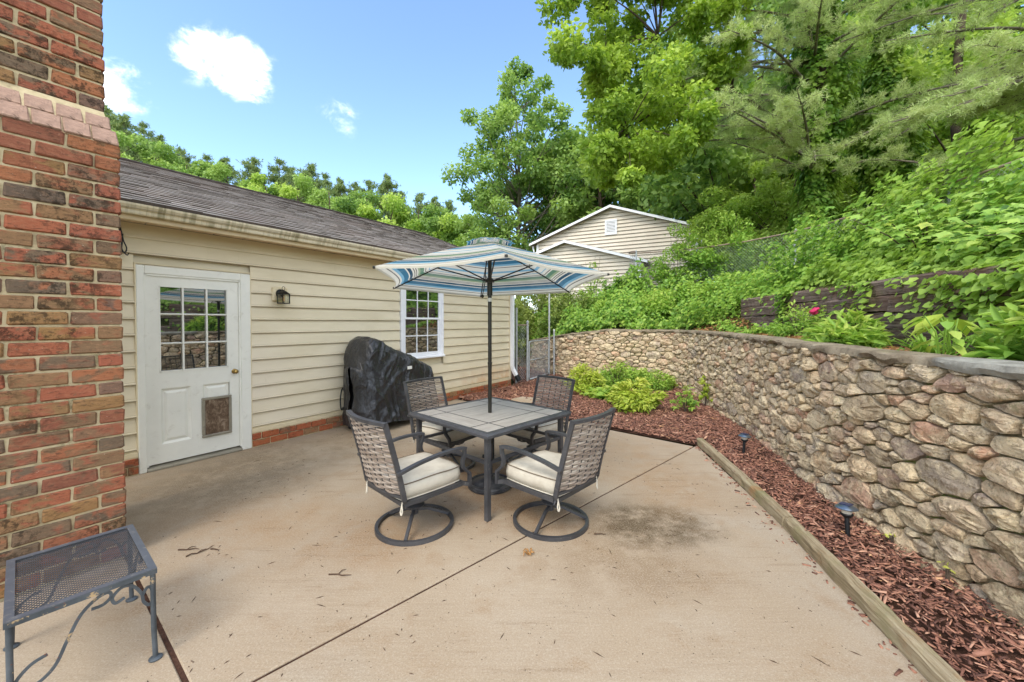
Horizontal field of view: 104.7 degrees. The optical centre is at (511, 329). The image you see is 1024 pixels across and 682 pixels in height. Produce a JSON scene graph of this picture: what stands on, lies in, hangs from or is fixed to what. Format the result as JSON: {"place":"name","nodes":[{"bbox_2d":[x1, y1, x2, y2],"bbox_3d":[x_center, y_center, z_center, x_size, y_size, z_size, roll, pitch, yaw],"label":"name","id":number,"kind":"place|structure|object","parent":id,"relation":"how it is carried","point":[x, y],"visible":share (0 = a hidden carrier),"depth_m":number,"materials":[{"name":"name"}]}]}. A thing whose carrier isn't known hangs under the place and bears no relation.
{"place":"outdoors","nodes":[
{"label":"outdoors","id":0,"kind":"place"},
{"bbox_2d":[0,560,180,681],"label":"patio slab","id":1,"kind":"structure","parent":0,"point":[109,641],"depth_m":1.96,"materials":[{"name":"concrete"}]},
{"bbox_2d":[3,524,162,681],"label":"side table","id":2,"kind":"object","parent":1,"relation":"on","point":[13,617],"visible":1,"depth_m":1.84,"materials":[{"name":"grey metal"}]},
{"bbox_2d":[125,560,188,681],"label":"joint filler","id":3,"kind":"object","parent":1,"relation":"in","point":[174,659],"visible":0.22,"depth_m":1.96,"materials":[{"name":"soil"}]},
{"bbox_2d":[124,400,692,681],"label":"patio slab","id":4,"kind":"structure","parent":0,"point":[280,593],"depth_m":2.95,"materials":[{"name":"concrete"}]},
{"bbox_2d":[340,336,437,430],"bbox_3d":[-1.898,0.795,6.285,0.775,1.391,1.555,1,1,35],"label":"covered grill","id":5,"kind":"object","parent":4,"relation":"on","point":[377,373],"visible":0.77,"depth_m":5.81,"materials":[{"name":"plastic"}]},
{"bbox_2d":[346,410,471,546],"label":"swivel chair","id":6,"kind":"object","parent":4,"relation":"on","point":[413,482],"visible":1,"depth_m":2.89,"materials":[{"name":"metal"}]},
{"bbox_2d":[403,376,475,472],"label":"swivel chair","id":7,"kind":"object","parent":4,"relation":"on","point":[451,438],"visible":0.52,"depth_m":4.42,"materials":[{"name":"wicker"}]},
{"bbox_2d":[408,397,570,521],"bbox_3d":[-0.215,1.172,3.881,1.130,0.722,1.130,1,1,43],"label":"patio table","id":8,"kind":"object","parent":4,"relation":"on","point":[477,419],"visible":0.88,"depth_m":3.66,"materials":[{"name":"tile"}]},
{"bbox_2d":[468,443,510,494],"bbox_3d":[-0.215,1.323,3.854,0.430,0.420,0.430,0,1,0],"label":"umbrella base","id":9,"kind":"object","parent":4,"relation":"on","point":[477,487],"visible":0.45,"depth_m":3.75,"materials":[{"name":"plastic"}]},
{"bbox_2d":[373,237,609,443],"bbox_3d":[-0.215,0.149,3.821,2.115,2.069,2.232,0,1,0],"label":"patio umbrella","id":10,"kind":"object","parent":9,"relation":"on","point":[488,267],"visible":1,"depth_m":3.89,"materials":[{"name":"fabric"}]},
{"bbox_2d":[147,434,861,681],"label":"debris","id":11,"kind":"object","parent":4,"relation":"on","point":[479,566],"visible":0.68,"depth_m":2.49,"materials":[{"name":"brown plant"}]},
{"bbox_2d":[506,375,574,462],"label":"swivel chair","id":12,"kind":"object","parent":4,"relation":"on","point":[530,438],"visible":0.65,"depth_m":4.63,"materials":[{"name":"wicker"}]},
{"bbox_2d":[495,407,615,541],"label":"swivel chair","id":13,"kind":"object","parent":4,"relation":"on","point":[552,480],"visible":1,"depth_m":2.95,"materials":[{"name":"metal"}]},
{"bbox_2d":[102,0,1023,308],"label":"sky","id":14,"kind":"structure","parent":0,"point":[357,90],"materials":[{"name":"blue"}]},
{"bbox_2d":[147,312,1023,681],"bbox_3d":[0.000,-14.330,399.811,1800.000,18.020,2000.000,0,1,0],"label":"ground","id":15,"kind":"structure","parent":0,"point":[637,434],"depth_m":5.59,"materials":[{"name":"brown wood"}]},
{"bbox_2d":[0,0,126,602],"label":"chimney","id":16,"kind":"object","parent":15,"relation":"on","point":[62,450],"visible":0.98,"depth_m":2.45,"materials":[{"name":"red brick"}]},
{"bbox_2d":[110,113,146,161],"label":"pine tree","id":17,"kind":"object","parent":15,"relation":"on","point":[124,124],"visible":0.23,"depth_m":43.23,"materials":[{"name":"green plant"}]},
{"bbox_2d":[123,120,155,151],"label":"pine tree","id":18,"kind":"object","parent":15,"relation":"on","point":[141,129],"visible":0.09,"depth_m":49.37,"materials":[{"name":"green plant"}]},
{"bbox_2d":[111,129,170,165],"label":"leafy tree","id":19,"kind":"object","parent":15,"relation":"on","point":[141,146],"visible":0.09,"depth_m":40.36,"materials":[{"name":"green plant"}]},
{"bbox_2d":[120,140,197,175],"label":"leafy tree","id":20,"kind":"object","parent":15,"relation":"on","point":[168,155],"visible":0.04,"depth_m":39.12,"materials":[{"name":"green plant"}]},
{"bbox_2d":[150,158,211,177],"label":"leafy tree","id":21,"kind":"object","parent":15,"relation":"on","point":[199,169],"visible":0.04,"depth_m":39.24,"materials":[{"name":"green plant"}]},
{"bbox_2d":[173,144,195,168],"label":"pine tree","id":22,"kind":"object","parent":15,"relation":"on","point":[187,158],"visible":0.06,"depth_m":51.57,"materials":[{"name":"green plant"}]},
{"bbox_2d":[210,156,240,185],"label":"pine tree","id":23,"kind":"object","parent":15,"relation":"on","point":[223,159],"visible":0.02,"depth_m":49.61,"materials":[{"name":"green plant"}]},
{"bbox_2d":[189,159,262,187],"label":"leafy tree","id":24,"kind":"object","parent":15,"relation":"on","point":[221,173],"visible":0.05,"depth_m":38.66,"materials":[{"name":"green plant"}]},
{"bbox_2d":[231,156,269,188],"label":"pine tree","id":25,"kind":"object","parent":15,"relation":"on","point":[251,167],"visible":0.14,"depth_m":46.98,"materials":[{"name":"green plant"}]},
{"bbox_2d":[239,172,299,199],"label":"leafy tree","id":26,"kind":"object","parent":15,"relation":"on","point":[285,191],"visible":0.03,"depth_m":38.31,"materials":[{"name":"green plant"}]},
{"bbox_2d":[265,156,299,201],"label":"pine tree","id":27,"kind":"object","parent":15,"relation":"on","point":[275,170],"visible":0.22,"depth_m":49.16,"materials":[{"name":"green plant"}]},
{"bbox_2d":[260,173,334,208],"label":"leafy tree","id":28,"kind":"object","parent":15,"relation":"on","point":[303,185],"visible":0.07,"depth_m":40.93,"materials":[{"name":"green plant"}]},
{"bbox_2d":[289,162,331,204],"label":"pine tree","id":29,"kind":"object","parent":15,"relation":"on","point":[310,170],"visible":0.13,"depth_m":49.23,"materials":[{"name":"green plant"}]},
{"bbox_2d":[118,157,520,477],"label":"garage","id":30,"kind":"structure","parent":15,"relation":"on","point":[222,352],"depth_m":5.13,"materials":[{"name":"beige plastic"}]},
{"bbox_2d":[146,275,239,465],"bbox_3d":[-3.640,0.434,4.559,0.107,2.052,0.885,1,1,35],"label":"door","id":31,"kind":"structure","parent":30,"relation":"in","point":[193,402],"depth_m":4.54,"materials":[{"name":"white paint"}]},
{"bbox_2d":[271,286,289,303],"bbox_3d":[-3.048,-0.454,5.244,0.206,0.230,0.200,1,1,35],"label":"wall lantern","id":32,"kind":"object","parent":30,"relation":"attached to","point":[279,294],"depth_m":5.23,"materials":[{"name":"black metal"}]},
{"bbox_2d":[399,289,444,358],"bbox_3d":[-1.666,-0.197,7.406,0.102,1.485,1.068,1,1,35],"label":"window","id":33,"kind":"structure","parent":30,"relation":"in","point":[421,322],"depth_m":7.41,"materials":[{"name":"white plastic"}]},
{"bbox_2d":[305,187,359,216],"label":"leafy tree","id":34,"kind":"object","parent":15,"relation":"on","point":[346,205],"visible":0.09,"depth_m":39.08,"materials":[{"name":"green plant"}]},
{"bbox_2d":[325,176,355,201],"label":"pine tree","id":35,"kind":"object","parent":15,"relation":"on","point":[339,189],"visible":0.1,"depth_m":49.14,"materials":[{"name":"green plant"}]},
{"bbox_2d":[328,190,401,226],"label":"leafy tree","id":36,"kind":"object","parent":15,"relation":"on","point":[363,199],"visible":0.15,"depth_m":42.64,"materials":[{"name":"green plant"}]},
{"bbox_2d":[360,172,414,224],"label":"pine tree","id":37,"kind":"object","parent":15,"relation":"on","point":[386,185],"visible":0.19,"depth_m":46.01,"materials":[{"name":"green plant"}]},
{"bbox_2d":[356,192,429,231],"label":"leafy tree","id":38,"kind":"object","parent":15,"relation":"on","point":[397,207],"visible":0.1,"depth_m":38.23,"materials":[{"name":"green plant"}]},
{"bbox_2d":[389,205,434,235],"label":"leafy tree","id":39,"kind":"object","parent":15,"relation":"on","point":[401,223],"visible":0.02,"depth_m":41.07,"materials":[{"name":"green plant"}]},
{"bbox_2d":[406,191,439,225],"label":"pine tree","id":40,"kind":"object","parent":15,"relation":"on","point":[418,204],"visible":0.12,"depth_m":49.08,"materials":[{"name":"green plant"}]},
{"bbox_2d":[415,203,469,243],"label":"leafy tree","id":41,"kind":"object","parent":15,"relation":"on","point":[431,217],"visible":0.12,"depth_m":35.80,"materials":[{"name":"green plant"}]},
{"bbox_2d":[432,212,479,245],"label":"leafy tree","id":42,"kind":"object","parent":15,"relation":"on","point":[441,222],"visible":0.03,"depth_m":34.24,"materials":[{"name":"green plant"}]},
{"bbox_2d":[440,55,594,298],"bbox_3d":[0.625,-10.025,30.635,11.921,21.191,11.675,0,1,0],"label":"maple tree","id":43,"kind":"object","parent":15,"relation":"on","point":[486,200],"visible":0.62,"depth_m":28.20,"materials":[{"name":"green plant"}]},
{"bbox_2d":[485,138,598,251],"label":"leafy tree","id":44,"kind":"object","parent":15,"relation":"on","point":[545,221],"visible":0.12,"depth_m":31.50,"materials":[{"name":"green plant"}]},
{"bbox_2d":[515,121,674,226],"bbox_3d":[6.529,-8.034,29.878,11.102,17.103,12.789,0,1,21],"label":"leafy tree","id":45,"kind":"object","parent":15,"relation":"on","point":[573,143],"visible":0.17,"depth_m":27.86,"materials":[{"name":"green plant"}]},
{"bbox_2d":[562,74,681,218],"bbox_3d":[10.382,-9.837,33.120,13.415,21.040,14.315,0,1,-23],"label":"leafy tree","id":46,"kind":"object","parent":15,"relation":"on","point":[608,192],"visible":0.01,"depth_m":28.25,"materials":[{"name":"green plant"}]},
{"bbox_2d":[518,329,1023,631],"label":"stone retaining wall","id":47,"kind":"structure","parent":15,"relation":"on","point":[921,454],"depth_m":2.88,"materials":[{"name":"beige stone"}]},
{"bbox_2d":[256,446,928,681],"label":"patio slab","id":48,"kind":"structure","parent":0,"point":[529,608],"depth_m":2.18,"materials":[{"name":"concrete"}]},
{"bbox_2d":[253,445,699,681],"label":"joint filler","id":49,"kind":"object","parent":48,"relation":"in","point":[432,586],"visible":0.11,"depth_m":2.31,"materials":[{"name":"soil"}]},
{"bbox_2d":[784,518,965,681],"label":"edging timber","id":50,"kind":"object","parent":48,"relation":"on","point":[929,663],"visible":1,"depth_m":2.08,"materials":[{"name":"beige wood"}]},
{"bbox_2d":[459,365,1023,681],"bbox_3d":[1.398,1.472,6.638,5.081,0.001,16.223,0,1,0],"label":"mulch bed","id":51,"kind":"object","parent":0,"point":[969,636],"visible":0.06,"depth_m":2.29,"materials":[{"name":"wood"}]},
{"bbox_2d":[515,294,554,383],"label":"garden gate","id":52,"kind":"structure","parent":51,"relation":"on","point":[528,359],"depth_m":10.50,"materials":[{"name":"grey metal"}]},
{"bbox_2d":[562,363,609,395],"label":"dwarf shrub","id":53,"kind":"object","parent":51,"relation":"on","point":[590,378],"visible":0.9,"depth_m":8.60,"materials":[{"name":"green plant"}]},
{"bbox_2d":[584,385,619,400],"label":"hosta","id":54,"kind":"object","parent":51,"relation":"on","point":[598,392],"visible":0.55,"depth_m":7.99,"materials":[{"name":"green plant"}]},
{"bbox_2d":[592,360,651,387],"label":"dwarf shrub","id":55,"kind":"object","parent":51,"relation":"on","point":[619,373],"visible":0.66,"depth_m":9.47,"materials":[{"name":"green plant"}]},
{"bbox_2d":[602,377,668,413],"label":"dwarf shrub","id":56,"kind":"object","parent":51,"relation":"on","point":[642,398],"visible":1,"depth_m":6.98,"materials":[{"name":"green plant"}]},
{"bbox_2d":[627,367,677,392],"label":"dwarf shrub","id":57,"kind":"object","parent":51,"relation":"on","point":[656,382],"visible":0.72,"depth_m":8.93,"materials":[{"name":"green plant"}]},
{"bbox_2d":[668,384,701,411],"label":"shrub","id":58,"kind":"object","parent":51,"relation":"on","point":[690,401],"visible":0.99,"depth_m":6.86,"materials":[{"name":"green plant"}]},
{"bbox_2d":[696,375,712,405],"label":"seedling","id":59,"kind":"object","parent":51,"relation":"on","point":[705,392],"visible":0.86,"depth_m":7.37,"materials":[{"name":"green plant"}]},
{"bbox_2d":[696,438,793,526],"bbox_3d":[2.313,1.480,4.114,0.102,0.095,2.108,0,1,8],"label":"edging timber","id":60,"kind":"object","parent":51,"relation":"on","point":[770,504],"visible":1,"depth_m":3.73,"materials":[{"name":"beige wood"}]},
{"bbox_2d":[834,501,858,543],"bbox_3d":[2.412,1.422,2.838,0.136,0.328,0.136,3,-4,-29],"label":"solar path light","id":61,"kind":"object","parent":51,"relation":"on","point":[847,510],"visible":0.98,"depth_m":2.83,"materials":[{"name":"black plastic"}]},
{"bbox_2d":[570,265,977,357],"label":"terrain bank","id":62,"kind":"structure","parent":0,"point":[831,285],"depth_m":8.64,"materials":[{"name":"green plant"}]},
{"bbox_2d":[514,293,566,358],"bbox_3d":[0.772,-0.462,14.572,3.570,3.003,3.538,0,1,0],"label":"overgrown bush","id":63,"kind":"object","parent":62,"relation":"on","point":[526,316],"visible":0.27,"depth_m":14.00,"materials":[{"name":"green plant"}]},
{"bbox_2d":[535,291,598,337],"bbox_3d":[2.002,-0.460,13.152,2.391,1.842,2.570,-1,1,-32],"label":"overgrown bush","id":64,"kind":"object","parent":62,"relation":"on","point":[558,308],"visible":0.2,"depth_m":12.92,"materials":[{"name":"green plant"}]},
{"bbox_2d":[577,261,609,298],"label":"overgrown bush","id":65,"kind":"object","parent":62,"relation":"on","point":[594,287],"visible":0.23,"depth_m":14.87,"materials":[{"name":"green plant"}]},
{"bbox_2d":[575,297,622,328],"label":"overgrown bush","id":66,"kind":"object","parent":62,"relation":"on","point":[602,304],"visible":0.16,"depth_m":11.73,"materials":[{"name":"green plant"}]},
{"bbox_2d":[529,205,705,313],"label":"neighbour house","id":67,"kind":"structure","parent":62,"relation":"on","point":[609,237],"depth_m":21.31,"materials":[{"name":"beige plastic"}]},
{"bbox_2d":[623,287,688,324],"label":"overgrown bush","id":68,"kind":"object","parent":62,"relation":"on","point":[656,305],"visible":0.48,"depth_m":10.88,"materials":[{"name":"green plant"}]},
{"bbox_2d":[523,245,814,339],"bbox_3d":[3.830,-0.721,11.661,3.796,2.514,8.716,-1,1,-41],"label":"creeper","id":69,"kind":"object","parent":62,"relation":"on","point":[632,307],"visible":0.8,"depth_m":10.55,"materials":[{"name":"green plant"}]},
{"bbox_2d":[534,0,805,213],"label":"oak tree","id":70,"kind":"object","parent":62,"relation":"on","point":[608,59],"visible":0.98,"depth_m":11.71,"materials":[{"name":"green plant"}]},
{"bbox_2d":[617,167,735,279],"bbox_3d":[14.417,-7.650,29.523,13.011,16.502,12.484,0,1,-19],"label":"leafy tree","id":71,"kind":"object","parent":62,"relation":"on","point":[619,205],"visible":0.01,"depth_m":25.89,"materials":[{"name":"green plant"}]},
{"bbox_2d":[646,223,719,302],"bbox_3d":[5.426,-2.062,12.888,2.632,2.675,2.380,0,1,0],"label":"overgrown bush","id":72,"kind":"object","parent":62,"relation":"on","point":[662,273],"visible":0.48,"depth_m":12.62,"materials":[{"name":"green plant"}]},
{"bbox_2d":[668,276,740,315],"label":"overgrown bush","id":73,"kind":"object","parent":62,"relation":"on","point":[700,291],"visible":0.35,"depth_m":10.64,"materials":[{"name":"green plant"}]},
{"bbox_2d":[679,210,772,290],"bbox_3d":[6.639,-2.268,12.304,2.590,2.707,2.497,0,1,0],"label":"overgrown bush","id":74,"kind":"object","parent":62,"relation":"on","point":[716,258],"visible":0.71,"depth_m":11.98,"materials":[{"name":"green plant"}]},
{"bbox_2d":[658,79,794,246],"bbox_3d":[15.002,-7.222,24.849,11.368,15.203,9.868,1,1,44],"label":"leafy tree","id":75,"kind":"object","parent":62,"relation":"on","point":[695,202],"depth_m":23.66,"materials":[{"name":"green plant"}]},
{"bbox_2d":[685,153,797,270],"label":"leafy tree","id":76,"kind":"object","parent":62,"relation":"on","point":[719,198],"visible":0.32,"depth_m":17.55,"materials":[{"name":"green plant"}]},
{"bbox_2d":[614,0,921,261],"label":"leafy tree","id":77,"kind":"object","parent":62,"relation":"on","point":[705,160],"visible":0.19,"depth_m":19.86,"materials":[{"name":"green plant"}]},
{"bbox_2d":[718,113,861,271],"bbox_3d":[14.165,-5.761,20.388,7.634,11.222,7.155,0,1,5],"label":"leafy tree","id":78,"kind":"object","parent":62,"relation":"on","point":[741,163],"visible":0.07,"depth_m":18.64,"materials":[{"name":"green plant"}]},
{"bbox_2d":[749,222,830,280],"bbox_3d":[8.369,-2.047,11.585,2.568,2.088,2.609,0,1,0],"label":"overgrown bush","id":79,"kind":"object","parent":62,"relation":"on","point":[798,238],"visible":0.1,"depth_m":11.35,"materials":[{"name":"green plant"}]},
{"bbox_2d":[561,198,1023,316],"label":"ivy","id":80,"kind":"object","parent":62,"relation":"on","point":[892,266],"visible":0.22,"depth_m":5.28,"materials":[{"name":"green plant"}]},
{"bbox_2d":[724,149,862,269],"bbox_3d":[12.154,-4.006,16.571,5.762,7.308,5.529,1,1,43],"label":"leafy tree","id":81,"kind":"object","parent":62,"relation":"on","point":[772,181],"visible":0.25,"depth_m":16.22,"materials":[{"name":"green plant"}]},
{"bbox_2d":[765,299,826,336],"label":"azalea","id":82,"kind":"object","parent":62,"relation":"on","point":[778,330],"visible":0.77,"depth_m":5.85,"materials":[{"name":"green plant"}]},
{"bbox_2d":[597,116,1023,302],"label":"fence vines","id":83,"kind":"object","parent":62,"relation":"on","point":[1012,187],"visible":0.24,"depth_m":6.18,"materials":[{"name":"green plant"}]},
{"bbox_2d":[777,0,864,251],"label":"vine clad tree","id":84,"kind":"object","parent":62,"relation":"on","point":[816,193],"visible":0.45,"depth_m":13.08,"materials":[{"name":"green plant"}]},
{"bbox_2d":[629,157,1023,287],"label":"chain link fence","id":85,"kind":"object","parent":62,"relation":"on","point":[636,253],"visible":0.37,"depth_m":10.73,"materials":[{"name":"grey metal"}]},
{"bbox_2d":[644,0,1022,226],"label":"white pine","id":86,"kind":"object","parent":62,"relation":"on","point":[761,124],"visible":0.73,"depth_m":11.91,"materials":[{"name":"grey plant"}]},
{"bbox_2d":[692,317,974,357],"bbox_3d":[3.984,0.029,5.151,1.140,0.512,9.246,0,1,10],"label":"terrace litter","id":87,"kind":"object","parent":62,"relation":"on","point":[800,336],"visible":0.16,"depth_m":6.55,"materials":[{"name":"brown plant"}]},
{"bbox_2d":[804,317,879,347],"bbox_3d":[3.562,0.060,4.295,0.571,0.403,0.653,0,1,0],"label":"peony","id":88,"kind":"object","parent":62,"relation":"on","point":[843,334],"visible":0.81,"depth_m":4.19,"materials":[{"name":"green plant"}]},
{"bbox_2d":[799,308,893,347],"bbox_3d":[3.718,0.036,4.441,0.868,0.573,0.810,1,1,45],"label":"peony","id":89,"kind":"object","parent":62,"relation":"on","point":[870,327],"visible":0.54,"depth_m":4.31,"materials":[{"name":"green plant"}]},
{"bbox_2d":[693,315,1022,360],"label":"terrace ground cover","id":90,"kind":"object","parent":62,"relation":"on","point":[725,325],"visible":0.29,"depth_m":6.81,"materials":[{"name":"green plant"}]},
{"bbox_2d":[708,0,1019,221],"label":"leafy tree","id":91,"kind":"object","parent":62,"relation":"on","point":[926,5],"visible":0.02,"depth_m":19.14,"materials":[{"name":"green plant"}]},
{"bbox_2d":[740,263,1023,352],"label":"timber retaining wall","id":92,"kind":"structure","parent":62,"relation":"on","point":[887,299],"depth_m":4.55,"materials":[{"name":"wood"}]},
{"bbox_2d":[720,259,1023,339],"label":"hanging ivy","id":93,"kind":"object","parent":92,"relation":"hanging from","point":[1003,282],"visible":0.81,"depth_m":3.60,"materials":[{"name":"green plant"}]},
{"bbox_2d":[843,0,936,225],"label":"vine clad tree","id":94,"kind":"object","parent":62,"relation":"on","point":[878,64],"visible":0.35,"depth_m":12.98,"materials":[{"name":"green plant"}]},
{"bbox_2d":[826,175,1016,259],"bbox_3d":[5.762,-1.353,5.306,1.915,1.037,1.716,0,1,-10],"label":"maple sapling","id":95,"kind":"object","parent":62,"relation":"on","point":[904,235],"visible":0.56,"depth_m":5.37,"materials":[{"name":"green plant"}]},
{"bbox_2d":[824,0,1023,227],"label":"white pine","id":96,"kind":"object","parent":62,"relation":"on","point":[1003,90],"visible":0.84,"depth_m":9.65,"materials":[{"name":"grey plant"}]},
{"bbox_2d":[827,108,1023,235],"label":"leafy tree","id":97,"kind":"object","parent":62,"relation":"on","point":[849,184],"visible":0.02,"depth_m":13.74,"materials":[{"name":"green plant"}]},
{"bbox_2d":[875,328,975,353],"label":"daylily","id":98,"kind":"object","parent":62,"relation":"on","point":[920,338],"visible":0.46,"depth_m":3.38,"materials":[{"name":"green plant"}]},
{"bbox_2d":[830,0,1023,194],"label":"leafy tree","id":99,"kind":"object","parent":62,"relation":"on","point":[944,3],"visible":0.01,"depth_m":20.29,"materials":[{"name":"green plant"}]},
{"bbox_2d":[850,0,1023,188],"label":"bare trunk tree","id":100,"kind":"object","parent":62,"relation":"on","point":[954,129],"visible":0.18,"depth_m":13.06,"materials":[{"name":"green plant"}]},
{"bbox_2d":[902,316,980,357],"bbox_3d":[3.239,0.100,2.952,0.339,0.409,0.368,0,1,0],"label":"broadleaf plant","id":101,"kind":"object","parent":62,"relation":"on","point":[946,324],"visible":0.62,"depth_m":2.91,"materials":[{"name":"green plant"}]},
{"bbox_2d":[910,313,993,354],"bbox_3d":[3.423,0.073,3.130,0.405,0.394,0.495,1,1,34],"label":"broadleaf plant","id":102,"kind":"object","parent":62,"relation":"on","point":[963,326],"visible":0.52,"depth_m":3.14,"materials":[{"name":"green plant"}]},
{"bbox_2d":[905,0,1023,140],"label":"bare trunk tree","id":103,"kind":"object","parent":62,"relation":"on","point":[975,34],"visible":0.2,"depth_m":13.93,"materials":[{"name":"green plant"}]},
{"bbox_2d":[914,196,1023,255],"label":"maple sapling","id":104,"kind":"object","parent":62,"relation":"on","point":[968,227],"visible":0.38,"depth_m":4.04,"materials":[{"name":"green plant"}]},
{"bbox_2d":[924,326,1023,358],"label":"daylily","id":105,"kind":"object","parent":62,"relation":"on","point":[998,339],"visible":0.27,"depth_m":2.84,"materials":[{"name":"green plant"}]},
{"bbox_2d":[930,203,1023,251],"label":"maple sapling","id":106,"kind":"object","parent":62,"relation":"on","point":[1011,232],"visible":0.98,"depth_m":3.57,"materials":[{"name":"green plant"}]},
{"bbox_2d":[961,299,1023,360],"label":"peony","id":107,"kind":"object","parent":62,"relation":"on","point":[1001,350],"visible":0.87,"depth_m":2.65,"materials":[{"name":"green plant"}]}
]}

